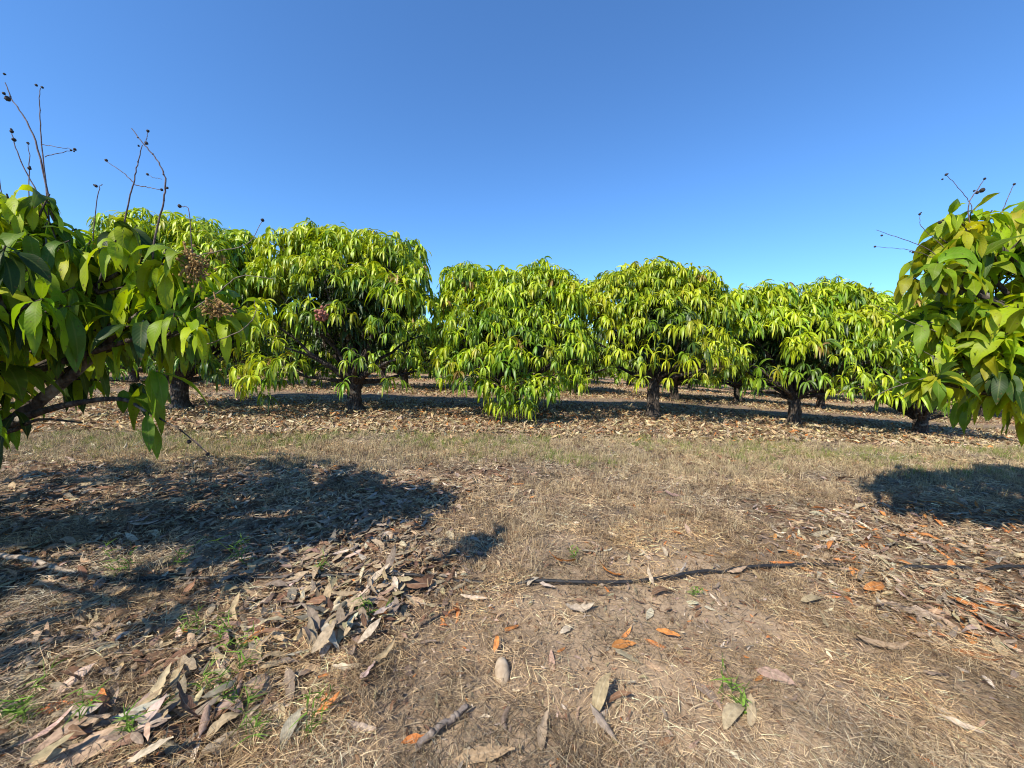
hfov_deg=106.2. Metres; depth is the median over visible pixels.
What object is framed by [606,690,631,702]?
fallen leaf
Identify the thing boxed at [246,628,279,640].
fallen leaf
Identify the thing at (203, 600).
fallen leaf
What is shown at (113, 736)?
fallen leaf
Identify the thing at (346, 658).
fallen leaf
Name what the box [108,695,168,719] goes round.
fallen leaf
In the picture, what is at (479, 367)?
mango tree
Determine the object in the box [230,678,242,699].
fallen leaf
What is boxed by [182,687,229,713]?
fallen leaf
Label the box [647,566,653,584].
fallen leaf
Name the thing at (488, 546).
fallen leaf
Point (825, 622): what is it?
fallen leaf
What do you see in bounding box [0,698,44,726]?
seedling
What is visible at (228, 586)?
fallen leaf
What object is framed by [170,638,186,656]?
fallen leaf
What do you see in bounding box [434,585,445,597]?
fallen leaf
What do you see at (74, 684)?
fallen leaf
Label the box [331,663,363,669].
fallen leaf
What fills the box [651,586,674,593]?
fallen leaf
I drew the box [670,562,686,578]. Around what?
fallen leaf
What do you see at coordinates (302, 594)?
fallen leaf
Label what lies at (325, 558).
fallen leaf
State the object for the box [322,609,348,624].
fallen leaf
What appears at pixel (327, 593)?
fallen leaf
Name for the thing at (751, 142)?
sky
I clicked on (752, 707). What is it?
fallen leaf
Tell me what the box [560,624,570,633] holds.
fallen leaf
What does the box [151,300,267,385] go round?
mango tree
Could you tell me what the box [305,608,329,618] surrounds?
fallen leaf
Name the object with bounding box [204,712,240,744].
fallen leaf
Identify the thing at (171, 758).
fallen leaf
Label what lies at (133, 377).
mango tree
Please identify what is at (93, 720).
fallen leaf
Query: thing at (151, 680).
fallen leaf
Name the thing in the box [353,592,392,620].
seedling
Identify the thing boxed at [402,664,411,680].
fallen leaf
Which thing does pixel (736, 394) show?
mango tree
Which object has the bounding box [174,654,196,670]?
fallen leaf
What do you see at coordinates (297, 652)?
fallen leaf
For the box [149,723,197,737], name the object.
fallen leaf
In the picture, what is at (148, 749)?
fallen leaf
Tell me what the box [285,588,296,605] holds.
fallen leaf
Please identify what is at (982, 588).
fallen leaf
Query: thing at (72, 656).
fallen leaf
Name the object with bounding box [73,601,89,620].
fallen leaf
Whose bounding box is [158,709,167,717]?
fallen leaf
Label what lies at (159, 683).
fallen leaf
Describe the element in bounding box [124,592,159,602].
fallen leaf
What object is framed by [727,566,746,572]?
fallen leaf
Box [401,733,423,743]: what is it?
fallen leaf
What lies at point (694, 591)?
seedling
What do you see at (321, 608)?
fallen leaf
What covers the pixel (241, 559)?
seedling
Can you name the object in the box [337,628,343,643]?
fallen leaf
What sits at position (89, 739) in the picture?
fallen leaf
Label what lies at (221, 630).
seedling
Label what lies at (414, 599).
fallen leaf
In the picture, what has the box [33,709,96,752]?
fallen leaf
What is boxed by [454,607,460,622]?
fallen leaf
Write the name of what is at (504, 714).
fallen leaf
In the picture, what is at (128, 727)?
seedling
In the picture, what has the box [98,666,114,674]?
fallen leaf
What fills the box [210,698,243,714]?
fallen leaf
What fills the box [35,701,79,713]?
fallen leaf
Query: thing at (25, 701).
seedling
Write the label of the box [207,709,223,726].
fallen leaf
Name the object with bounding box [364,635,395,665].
fallen leaf
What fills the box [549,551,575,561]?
fallen leaf
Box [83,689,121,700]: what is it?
fallen leaf
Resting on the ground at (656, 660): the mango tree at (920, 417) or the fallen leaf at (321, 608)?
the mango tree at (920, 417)
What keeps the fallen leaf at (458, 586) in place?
on the ground at (656, 660)
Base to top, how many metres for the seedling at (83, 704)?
0.119 m
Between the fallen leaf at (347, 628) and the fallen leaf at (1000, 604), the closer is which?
the fallen leaf at (347, 628)
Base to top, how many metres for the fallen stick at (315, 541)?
0.036 m
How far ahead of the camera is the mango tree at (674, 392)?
14.07 m
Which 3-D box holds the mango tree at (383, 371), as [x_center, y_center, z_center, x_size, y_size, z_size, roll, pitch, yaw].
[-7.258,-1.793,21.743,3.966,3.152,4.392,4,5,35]
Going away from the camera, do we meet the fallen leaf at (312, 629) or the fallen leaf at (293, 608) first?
the fallen leaf at (312, 629)
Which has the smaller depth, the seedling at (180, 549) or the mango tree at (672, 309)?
the seedling at (180, 549)
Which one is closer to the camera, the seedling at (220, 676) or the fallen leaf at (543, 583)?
the seedling at (220, 676)
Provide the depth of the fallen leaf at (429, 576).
2.28 m
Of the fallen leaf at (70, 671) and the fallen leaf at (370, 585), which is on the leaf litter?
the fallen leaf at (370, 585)
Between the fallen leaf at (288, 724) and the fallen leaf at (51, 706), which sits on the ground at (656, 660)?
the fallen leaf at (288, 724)
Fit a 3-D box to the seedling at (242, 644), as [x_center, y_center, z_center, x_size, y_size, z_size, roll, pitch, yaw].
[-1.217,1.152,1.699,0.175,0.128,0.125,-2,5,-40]
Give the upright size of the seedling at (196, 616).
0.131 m
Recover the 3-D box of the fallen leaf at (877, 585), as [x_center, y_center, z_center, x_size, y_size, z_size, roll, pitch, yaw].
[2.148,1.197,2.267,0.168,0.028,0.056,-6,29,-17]
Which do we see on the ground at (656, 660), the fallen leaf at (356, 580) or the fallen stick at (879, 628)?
the fallen stick at (879, 628)
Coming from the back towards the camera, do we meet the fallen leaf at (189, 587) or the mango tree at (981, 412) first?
the mango tree at (981, 412)
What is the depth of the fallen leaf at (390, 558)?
2.33 m
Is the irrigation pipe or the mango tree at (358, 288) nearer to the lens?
the irrigation pipe
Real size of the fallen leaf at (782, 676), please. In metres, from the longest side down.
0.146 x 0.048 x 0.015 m
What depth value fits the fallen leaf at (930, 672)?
1.66 m
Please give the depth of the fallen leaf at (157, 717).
1.33 m
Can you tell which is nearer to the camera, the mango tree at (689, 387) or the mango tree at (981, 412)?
the mango tree at (981, 412)
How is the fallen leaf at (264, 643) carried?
on the fallen leaf
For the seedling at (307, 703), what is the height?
0.179 m
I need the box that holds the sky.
[0,0,1023,342]
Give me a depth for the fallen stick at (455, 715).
1.38 m
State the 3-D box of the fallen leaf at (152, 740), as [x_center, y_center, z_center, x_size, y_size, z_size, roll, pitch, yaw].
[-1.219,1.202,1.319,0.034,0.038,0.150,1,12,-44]
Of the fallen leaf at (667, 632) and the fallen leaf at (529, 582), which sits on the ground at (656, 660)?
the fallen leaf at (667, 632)
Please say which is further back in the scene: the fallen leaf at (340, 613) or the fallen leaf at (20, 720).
the fallen leaf at (340, 613)
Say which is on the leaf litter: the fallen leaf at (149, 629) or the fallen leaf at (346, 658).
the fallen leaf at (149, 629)
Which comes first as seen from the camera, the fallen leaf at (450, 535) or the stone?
the stone
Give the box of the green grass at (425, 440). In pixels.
[14,425,1023,479]
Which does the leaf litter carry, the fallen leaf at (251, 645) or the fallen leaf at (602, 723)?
the fallen leaf at (602, 723)
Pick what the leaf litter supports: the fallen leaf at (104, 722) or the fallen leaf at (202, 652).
the fallen leaf at (202, 652)
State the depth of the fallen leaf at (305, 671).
1.59 m
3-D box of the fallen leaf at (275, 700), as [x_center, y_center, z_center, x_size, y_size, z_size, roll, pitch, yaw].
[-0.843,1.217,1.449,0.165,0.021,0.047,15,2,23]
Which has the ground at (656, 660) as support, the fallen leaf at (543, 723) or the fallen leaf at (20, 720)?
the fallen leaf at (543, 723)
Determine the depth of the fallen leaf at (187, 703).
1.39 m
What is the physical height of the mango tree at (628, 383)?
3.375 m
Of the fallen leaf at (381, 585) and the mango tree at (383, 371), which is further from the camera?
the mango tree at (383, 371)
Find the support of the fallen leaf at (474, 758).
on the leaf litter
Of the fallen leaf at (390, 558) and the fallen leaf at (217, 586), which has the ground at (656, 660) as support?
the fallen leaf at (217, 586)
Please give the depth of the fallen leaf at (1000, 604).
2.14 m
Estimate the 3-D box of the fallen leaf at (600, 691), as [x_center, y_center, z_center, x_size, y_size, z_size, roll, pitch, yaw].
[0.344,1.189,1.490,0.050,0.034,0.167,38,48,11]
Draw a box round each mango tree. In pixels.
[0,73,270,468]
[53,207,304,408]
[105,355,157,382]
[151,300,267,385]
[222,217,442,414]
[242,307,337,385]
[364,315,452,389]
[371,353,387,377]
[422,256,598,423]
[433,310,546,381]
[539,322,629,392]
[557,255,752,417]
[566,333,604,381]
[598,336,636,385]
[616,334,735,400]
[685,376,718,390]
[688,324,775,401]
[703,274,927,424]
[761,370,866,408]
[822,290,981,434]
[858,378,965,415]
[874,173,1023,446]
[952,397,983,416]
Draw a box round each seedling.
[0,656,68,723]
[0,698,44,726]
[61,680,108,728]
[102,539,136,575]
[111,698,153,745]
[148,656,216,708]
[170,538,202,564]
[177,605,204,637]
[193,661,235,698]
[200,533,255,562]
[202,605,238,644]
[213,620,256,653]
[215,676,263,709]
[226,636,261,672]
[234,691,272,748]
[289,675,346,740]
[317,550,331,571]
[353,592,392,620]
[569,545,579,558]
[687,586,703,596]
[710,656,749,700]
[728,689,751,715]
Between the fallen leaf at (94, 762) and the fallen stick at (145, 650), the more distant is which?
the fallen stick at (145, 650)
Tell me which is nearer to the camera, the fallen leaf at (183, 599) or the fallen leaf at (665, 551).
the fallen leaf at (183, 599)
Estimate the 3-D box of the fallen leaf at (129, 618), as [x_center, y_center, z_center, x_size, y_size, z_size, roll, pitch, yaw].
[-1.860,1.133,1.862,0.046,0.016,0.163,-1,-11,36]
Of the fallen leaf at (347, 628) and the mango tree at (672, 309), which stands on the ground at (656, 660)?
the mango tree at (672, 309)
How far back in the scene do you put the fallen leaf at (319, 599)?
2.00 m
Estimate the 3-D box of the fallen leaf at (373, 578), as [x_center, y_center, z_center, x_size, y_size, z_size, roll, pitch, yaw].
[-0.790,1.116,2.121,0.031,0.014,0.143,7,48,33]
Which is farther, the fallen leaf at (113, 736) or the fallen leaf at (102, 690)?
the fallen leaf at (102, 690)
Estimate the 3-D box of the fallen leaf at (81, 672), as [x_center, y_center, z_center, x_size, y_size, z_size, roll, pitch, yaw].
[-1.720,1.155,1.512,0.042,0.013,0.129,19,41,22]
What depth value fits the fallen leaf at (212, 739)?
1.33 m
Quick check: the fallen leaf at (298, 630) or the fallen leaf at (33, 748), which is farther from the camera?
the fallen leaf at (298, 630)
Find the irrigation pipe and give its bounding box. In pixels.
[0,563,1023,584]
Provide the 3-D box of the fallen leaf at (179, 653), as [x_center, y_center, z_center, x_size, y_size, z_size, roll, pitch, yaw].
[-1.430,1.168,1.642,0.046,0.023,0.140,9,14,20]
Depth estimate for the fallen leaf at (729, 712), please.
1.42 m
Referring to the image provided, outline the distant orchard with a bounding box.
[229,345,837,390]
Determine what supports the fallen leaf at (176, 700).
on the leaf litter
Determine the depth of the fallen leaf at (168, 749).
1.27 m
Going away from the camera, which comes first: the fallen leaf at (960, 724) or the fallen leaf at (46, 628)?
the fallen leaf at (960, 724)
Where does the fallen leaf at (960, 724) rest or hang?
on the ground at (656, 660)
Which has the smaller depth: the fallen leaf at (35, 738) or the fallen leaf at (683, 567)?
the fallen leaf at (35, 738)
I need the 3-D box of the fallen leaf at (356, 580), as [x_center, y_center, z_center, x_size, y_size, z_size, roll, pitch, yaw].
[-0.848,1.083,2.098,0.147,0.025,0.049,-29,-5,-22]
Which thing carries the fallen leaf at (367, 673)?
on the ground at (656, 660)
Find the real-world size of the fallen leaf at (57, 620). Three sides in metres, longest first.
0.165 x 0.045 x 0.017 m
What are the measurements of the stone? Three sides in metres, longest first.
0.124 x 0.064 x 0.053 m
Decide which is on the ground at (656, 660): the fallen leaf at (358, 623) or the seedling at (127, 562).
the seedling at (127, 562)
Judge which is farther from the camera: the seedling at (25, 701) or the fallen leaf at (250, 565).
the fallen leaf at (250, 565)
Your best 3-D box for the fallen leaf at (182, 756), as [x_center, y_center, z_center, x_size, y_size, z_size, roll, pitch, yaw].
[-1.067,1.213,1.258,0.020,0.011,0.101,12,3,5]
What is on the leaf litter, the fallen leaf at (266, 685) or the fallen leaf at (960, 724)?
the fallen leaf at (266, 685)
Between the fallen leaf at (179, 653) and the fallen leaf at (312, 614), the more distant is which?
the fallen leaf at (312, 614)
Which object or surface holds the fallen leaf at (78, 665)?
on the leaf litter
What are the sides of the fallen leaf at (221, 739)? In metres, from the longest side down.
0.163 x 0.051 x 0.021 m
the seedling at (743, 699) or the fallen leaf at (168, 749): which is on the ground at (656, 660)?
the seedling at (743, 699)
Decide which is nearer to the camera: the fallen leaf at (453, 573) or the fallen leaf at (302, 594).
the fallen leaf at (302, 594)
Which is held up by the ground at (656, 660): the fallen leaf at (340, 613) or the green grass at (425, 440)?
the green grass at (425, 440)
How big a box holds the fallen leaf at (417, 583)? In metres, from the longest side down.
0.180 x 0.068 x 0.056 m
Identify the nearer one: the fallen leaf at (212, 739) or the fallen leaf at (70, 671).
the fallen leaf at (212, 739)
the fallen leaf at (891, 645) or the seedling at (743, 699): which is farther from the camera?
the fallen leaf at (891, 645)
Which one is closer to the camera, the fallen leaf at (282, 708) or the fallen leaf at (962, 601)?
the fallen leaf at (282, 708)
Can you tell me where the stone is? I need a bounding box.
[495,656,509,687]
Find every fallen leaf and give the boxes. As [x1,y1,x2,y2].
[2,645,49,675]
[8,747,45,766]
[17,717,62,725]
[19,731,49,743]
[31,621,49,653]
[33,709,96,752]
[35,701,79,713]
[38,617,73,624]
[41,726,120,767]
[45,652,77,674]
[51,704,97,716]
[56,662,96,695]
[56,714,111,747]
[59,653,90,657]
[59,665,83,681]
[60,710,84,754]
[61,662,85,681]
[72,661,85,689]
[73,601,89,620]
[79,713,111,727]
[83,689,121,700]
[90,694,108,722]
[91,688,109,708]
[92,746,119,764]
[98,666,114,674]
[98,719,166,740]
[102,687,162,742]
[105,612,150,623]
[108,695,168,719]
[114,664,157,682]
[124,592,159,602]
[127,710,170,724]
[127,736,173,761]
[127,742,147,749]
[132,648,176,665]
[140,677,155,699]
[141,617,153,635]
[145,662,171,711]
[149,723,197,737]
[150,725,159,750]
[155,606,189,625]
[157,694,185,711]
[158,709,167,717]
[161,645,197,669]
[161,735,196,753]
[166,695,200,704]
[169,755,192,767]
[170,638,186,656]
[172,723,226,757]
[173,595,204,604]
[173,706,188,722]
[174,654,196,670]
[174,749,191,766]
[176,681,201,716]
[179,652,209,678]
[180,572,201,596]
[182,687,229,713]
[187,629,196,653]
[188,592,218,606]
[188,645,210,670]
[196,583,226,590]
[198,699,209,737]
[199,589,219,608]
[201,725,253,751]
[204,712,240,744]
[204,720,233,747]
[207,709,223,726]
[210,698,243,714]
[212,722,265,755]
[223,584,242,590]
[229,650,255,661]
[230,591,239,619]
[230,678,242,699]
[234,711,258,750]
[239,615,259,623]
[242,673,273,685]
[245,589,266,596]
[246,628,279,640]
[247,563,255,574]
[247,617,264,633]
[248,638,274,649]
[248,642,262,658]
[254,676,276,697]
[259,703,292,710]
[269,697,296,713]
[273,598,293,602]
[273,703,287,728]
[279,657,299,662]
[280,649,308,657]
[280,707,305,749]
[282,596,305,612]
[283,666,294,699]
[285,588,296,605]
[291,644,313,671]
[295,582,322,587]
[295,669,310,677]
[296,590,304,608]
[297,629,307,648]
[302,662,315,686]
[305,555,330,569]
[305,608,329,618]
[306,595,325,604]
[306,604,329,611]
[306,663,323,672]
[307,606,319,633]
[307,617,317,647]
[311,619,335,652]
[315,691,339,715]
[319,641,329,657]
[321,582,330,606]
[321,623,338,649]
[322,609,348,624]
[330,577,337,590]
[330,598,348,612]
[331,590,347,613]
[331,590,358,595]
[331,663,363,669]
[335,611,356,624]
[336,604,345,630]
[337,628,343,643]
[341,597,367,609]
[342,655,352,670]
[344,575,369,590]
[344,613,354,635]
[345,644,355,654]
[346,617,374,625]
[347,720,375,731]
[349,561,365,571]
[358,605,367,626]
[360,661,374,678]
[364,573,375,592]
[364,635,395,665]
[367,576,378,594]
[370,581,390,590]
[371,563,389,580]
[375,596,387,601]
[380,543,395,576]
[387,595,398,620]
[392,602,405,611]
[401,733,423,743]
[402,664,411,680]
[404,578,434,588]
[405,594,428,604]
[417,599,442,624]
[421,574,433,579]
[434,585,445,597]
[446,531,453,538]
[448,567,457,584]
[450,551,456,559]
[450,582,465,589]
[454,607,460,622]
[454,743,514,764]
[461,594,486,599]
[474,544,493,547]
[493,636,498,650]
[500,703,511,730]
[527,577,545,584]
[537,710,547,749]
[539,581,555,586]
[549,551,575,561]
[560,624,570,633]
[565,602,594,611]
[590,703,616,739]
[592,672,610,716]
[603,567,624,574]
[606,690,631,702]
[611,639,636,647]
[614,648,642,663]
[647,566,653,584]
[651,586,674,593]
[656,628,679,635]
[662,546,667,555]
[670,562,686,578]
[687,676,724,706]
[722,703,746,729]
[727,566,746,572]
[747,692,756,726]
[753,675,762,680]
[756,667,796,685]
[801,593,823,601]
[819,608,828,627]
[856,635,910,649]
[863,581,884,590]
[885,601,939,617]
[923,670,947,674]
[938,713,983,732]
[948,596,980,606]
[975,582,992,592]
[983,601,1023,610]
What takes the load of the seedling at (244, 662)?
on the ground at (656, 660)
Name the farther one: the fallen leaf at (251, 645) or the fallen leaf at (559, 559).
the fallen leaf at (559, 559)
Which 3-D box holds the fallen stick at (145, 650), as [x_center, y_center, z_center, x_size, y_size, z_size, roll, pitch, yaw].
[-1.559,1.170,1.681,0.460,0.023,0.024,1,4,-9]
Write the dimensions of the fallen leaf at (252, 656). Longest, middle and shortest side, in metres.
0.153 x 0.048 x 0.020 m
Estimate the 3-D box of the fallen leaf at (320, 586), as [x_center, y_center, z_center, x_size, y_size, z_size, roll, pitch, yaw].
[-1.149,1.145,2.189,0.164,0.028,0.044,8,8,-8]
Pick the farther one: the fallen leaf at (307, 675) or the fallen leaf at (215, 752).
the fallen leaf at (307, 675)
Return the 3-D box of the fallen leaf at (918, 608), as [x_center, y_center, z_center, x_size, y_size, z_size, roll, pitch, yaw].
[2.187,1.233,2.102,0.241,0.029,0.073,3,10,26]
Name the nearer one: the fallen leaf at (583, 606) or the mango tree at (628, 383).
the fallen leaf at (583, 606)
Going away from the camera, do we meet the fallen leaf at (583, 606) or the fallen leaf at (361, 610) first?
the fallen leaf at (361, 610)
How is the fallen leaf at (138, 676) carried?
on the leaf litter
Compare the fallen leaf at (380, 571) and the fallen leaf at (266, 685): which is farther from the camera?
the fallen leaf at (380, 571)
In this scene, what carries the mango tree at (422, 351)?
on the ground at (656, 660)
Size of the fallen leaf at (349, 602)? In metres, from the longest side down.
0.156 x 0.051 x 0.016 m
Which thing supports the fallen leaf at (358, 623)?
on the leaf litter
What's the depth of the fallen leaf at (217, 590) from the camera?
2.07 m
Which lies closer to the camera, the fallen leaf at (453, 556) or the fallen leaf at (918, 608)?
the fallen leaf at (918, 608)
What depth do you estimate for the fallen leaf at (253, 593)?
2.07 m
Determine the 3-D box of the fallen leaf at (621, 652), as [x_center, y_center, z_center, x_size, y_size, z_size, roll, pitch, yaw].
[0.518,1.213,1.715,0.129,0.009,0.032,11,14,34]
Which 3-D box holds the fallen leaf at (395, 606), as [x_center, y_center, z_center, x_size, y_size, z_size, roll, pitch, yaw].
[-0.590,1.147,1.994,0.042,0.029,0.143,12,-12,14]
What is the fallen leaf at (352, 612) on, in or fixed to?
on the fallen leaf at (332, 639)
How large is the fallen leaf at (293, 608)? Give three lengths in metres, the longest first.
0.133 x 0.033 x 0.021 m
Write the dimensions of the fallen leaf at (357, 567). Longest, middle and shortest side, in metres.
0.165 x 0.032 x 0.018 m
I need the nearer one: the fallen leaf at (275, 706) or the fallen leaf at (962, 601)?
the fallen leaf at (275, 706)
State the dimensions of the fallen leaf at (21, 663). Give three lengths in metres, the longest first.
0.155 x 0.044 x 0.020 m
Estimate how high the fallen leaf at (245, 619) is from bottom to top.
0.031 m
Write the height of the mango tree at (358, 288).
4.451 m
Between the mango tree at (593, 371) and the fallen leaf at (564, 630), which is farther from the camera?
the mango tree at (593, 371)
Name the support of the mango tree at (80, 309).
on the ground at (656, 660)
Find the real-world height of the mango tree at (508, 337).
3.807 m
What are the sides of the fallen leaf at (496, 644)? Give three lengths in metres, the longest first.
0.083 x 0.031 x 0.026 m
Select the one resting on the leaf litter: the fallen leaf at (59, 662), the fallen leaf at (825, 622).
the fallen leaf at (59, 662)
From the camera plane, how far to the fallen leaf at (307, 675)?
1.60 m
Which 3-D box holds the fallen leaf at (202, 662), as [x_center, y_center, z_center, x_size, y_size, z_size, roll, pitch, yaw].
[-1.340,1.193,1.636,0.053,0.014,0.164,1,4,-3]
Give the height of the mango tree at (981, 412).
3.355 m
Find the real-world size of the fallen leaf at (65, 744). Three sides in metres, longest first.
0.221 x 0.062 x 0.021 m
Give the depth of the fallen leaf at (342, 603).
1.91 m
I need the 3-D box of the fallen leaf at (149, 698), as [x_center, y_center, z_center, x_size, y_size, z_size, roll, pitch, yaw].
[-1.341,1.162,1.341,0.056,0.022,0.206,20,28,20]
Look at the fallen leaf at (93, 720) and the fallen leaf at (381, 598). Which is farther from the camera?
the fallen leaf at (381, 598)
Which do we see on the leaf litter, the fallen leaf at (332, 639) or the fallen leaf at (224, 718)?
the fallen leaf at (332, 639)
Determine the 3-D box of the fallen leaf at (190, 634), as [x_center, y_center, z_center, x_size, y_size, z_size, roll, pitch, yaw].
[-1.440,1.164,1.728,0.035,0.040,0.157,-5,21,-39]
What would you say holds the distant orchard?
on the ground at (656, 660)
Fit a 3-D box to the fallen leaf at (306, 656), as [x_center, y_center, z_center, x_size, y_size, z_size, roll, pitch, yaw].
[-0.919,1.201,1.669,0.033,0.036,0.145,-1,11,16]
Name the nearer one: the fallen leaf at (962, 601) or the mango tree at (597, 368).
the fallen leaf at (962, 601)
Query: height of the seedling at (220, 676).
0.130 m
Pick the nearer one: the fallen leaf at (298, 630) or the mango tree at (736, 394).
the fallen leaf at (298, 630)
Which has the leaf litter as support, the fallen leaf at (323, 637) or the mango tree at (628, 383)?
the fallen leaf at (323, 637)
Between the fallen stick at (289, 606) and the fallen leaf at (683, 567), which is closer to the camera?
the fallen stick at (289, 606)
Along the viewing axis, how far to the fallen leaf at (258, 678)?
1.55 m
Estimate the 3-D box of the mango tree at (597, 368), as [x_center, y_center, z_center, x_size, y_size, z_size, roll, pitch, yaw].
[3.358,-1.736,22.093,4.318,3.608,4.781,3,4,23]
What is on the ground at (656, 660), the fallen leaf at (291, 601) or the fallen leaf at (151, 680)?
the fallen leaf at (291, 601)
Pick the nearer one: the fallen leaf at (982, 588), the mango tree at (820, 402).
the fallen leaf at (982, 588)
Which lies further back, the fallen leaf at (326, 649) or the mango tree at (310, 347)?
the mango tree at (310, 347)
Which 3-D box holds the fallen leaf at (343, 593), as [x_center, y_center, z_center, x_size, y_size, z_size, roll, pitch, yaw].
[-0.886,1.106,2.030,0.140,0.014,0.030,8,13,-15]
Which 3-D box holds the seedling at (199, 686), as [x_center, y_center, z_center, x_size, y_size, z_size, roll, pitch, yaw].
[-1.233,1.187,1.477,0.118,0.112,0.244,3,4,20]
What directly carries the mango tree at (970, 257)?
on the ground at (656, 660)
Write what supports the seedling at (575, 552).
on the ground at (656, 660)
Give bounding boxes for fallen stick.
[0,552,77,573]
[96,647,208,655]
[196,603,300,624]
[230,539,319,558]
[415,703,468,750]
[803,615,958,648]
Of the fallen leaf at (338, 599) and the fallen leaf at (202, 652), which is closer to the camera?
the fallen leaf at (202, 652)
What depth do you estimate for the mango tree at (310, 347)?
13.84 m
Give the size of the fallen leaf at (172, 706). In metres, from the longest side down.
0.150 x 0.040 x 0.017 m
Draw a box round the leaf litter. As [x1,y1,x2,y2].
[0,365,1023,767]
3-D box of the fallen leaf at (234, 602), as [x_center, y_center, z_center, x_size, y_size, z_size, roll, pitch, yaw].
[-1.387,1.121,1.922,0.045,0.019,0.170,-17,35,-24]
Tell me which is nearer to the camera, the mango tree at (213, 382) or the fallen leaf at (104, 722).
the fallen leaf at (104, 722)
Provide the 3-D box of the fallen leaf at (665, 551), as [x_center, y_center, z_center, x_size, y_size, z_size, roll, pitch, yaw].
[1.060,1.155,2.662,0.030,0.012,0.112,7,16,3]
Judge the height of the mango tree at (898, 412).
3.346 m
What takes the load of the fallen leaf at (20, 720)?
on the leaf litter
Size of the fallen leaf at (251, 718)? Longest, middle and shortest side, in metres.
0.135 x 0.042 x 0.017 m
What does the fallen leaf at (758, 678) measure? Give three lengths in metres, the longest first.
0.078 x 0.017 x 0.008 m
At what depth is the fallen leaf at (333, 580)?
2.18 m
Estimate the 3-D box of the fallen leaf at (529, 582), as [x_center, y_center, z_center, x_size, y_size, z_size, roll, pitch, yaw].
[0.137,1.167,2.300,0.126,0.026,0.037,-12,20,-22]
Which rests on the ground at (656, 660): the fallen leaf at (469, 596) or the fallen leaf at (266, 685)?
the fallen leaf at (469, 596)
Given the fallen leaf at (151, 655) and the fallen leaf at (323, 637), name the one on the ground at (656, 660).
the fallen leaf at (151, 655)
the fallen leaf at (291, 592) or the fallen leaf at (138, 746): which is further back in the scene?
the fallen leaf at (291, 592)
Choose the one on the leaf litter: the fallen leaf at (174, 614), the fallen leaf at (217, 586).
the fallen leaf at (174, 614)
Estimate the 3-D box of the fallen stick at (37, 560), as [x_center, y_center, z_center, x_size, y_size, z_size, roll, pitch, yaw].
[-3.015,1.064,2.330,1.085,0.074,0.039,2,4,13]
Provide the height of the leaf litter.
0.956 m
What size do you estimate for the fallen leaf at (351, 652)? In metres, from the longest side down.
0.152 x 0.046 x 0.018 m
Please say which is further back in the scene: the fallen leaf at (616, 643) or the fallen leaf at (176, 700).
the fallen leaf at (616, 643)
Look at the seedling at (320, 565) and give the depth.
2.32 m
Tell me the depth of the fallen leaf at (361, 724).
1.38 m
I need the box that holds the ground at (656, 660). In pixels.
[0,364,1023,767]
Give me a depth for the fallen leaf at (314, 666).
1.63 m
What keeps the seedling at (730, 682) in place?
on the ground at (656, 660)
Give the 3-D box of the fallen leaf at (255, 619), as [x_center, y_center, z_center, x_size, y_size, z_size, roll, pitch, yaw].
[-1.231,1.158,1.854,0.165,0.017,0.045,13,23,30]
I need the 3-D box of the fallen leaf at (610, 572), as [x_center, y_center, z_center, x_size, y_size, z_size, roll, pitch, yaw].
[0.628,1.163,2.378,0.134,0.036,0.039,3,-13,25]
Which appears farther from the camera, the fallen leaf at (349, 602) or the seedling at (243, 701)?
the fallen leaf at (349, 602)
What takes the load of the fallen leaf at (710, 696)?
on the ground at (656, 660)
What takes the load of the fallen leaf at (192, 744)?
on the fallen leaf at (212, 739)
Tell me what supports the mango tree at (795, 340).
on the ground at (656, 660)
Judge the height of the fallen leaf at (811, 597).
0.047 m
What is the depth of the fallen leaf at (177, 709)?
1.39 m
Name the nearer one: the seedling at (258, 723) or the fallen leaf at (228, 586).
the seedling at (258, 723)
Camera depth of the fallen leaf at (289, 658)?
1.65 m
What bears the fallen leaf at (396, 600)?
on the leaf litter
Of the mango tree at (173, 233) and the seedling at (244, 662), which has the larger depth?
the mango tree at (173, 233)
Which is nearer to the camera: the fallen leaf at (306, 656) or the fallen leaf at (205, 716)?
the fallen leaf at (205, 716)

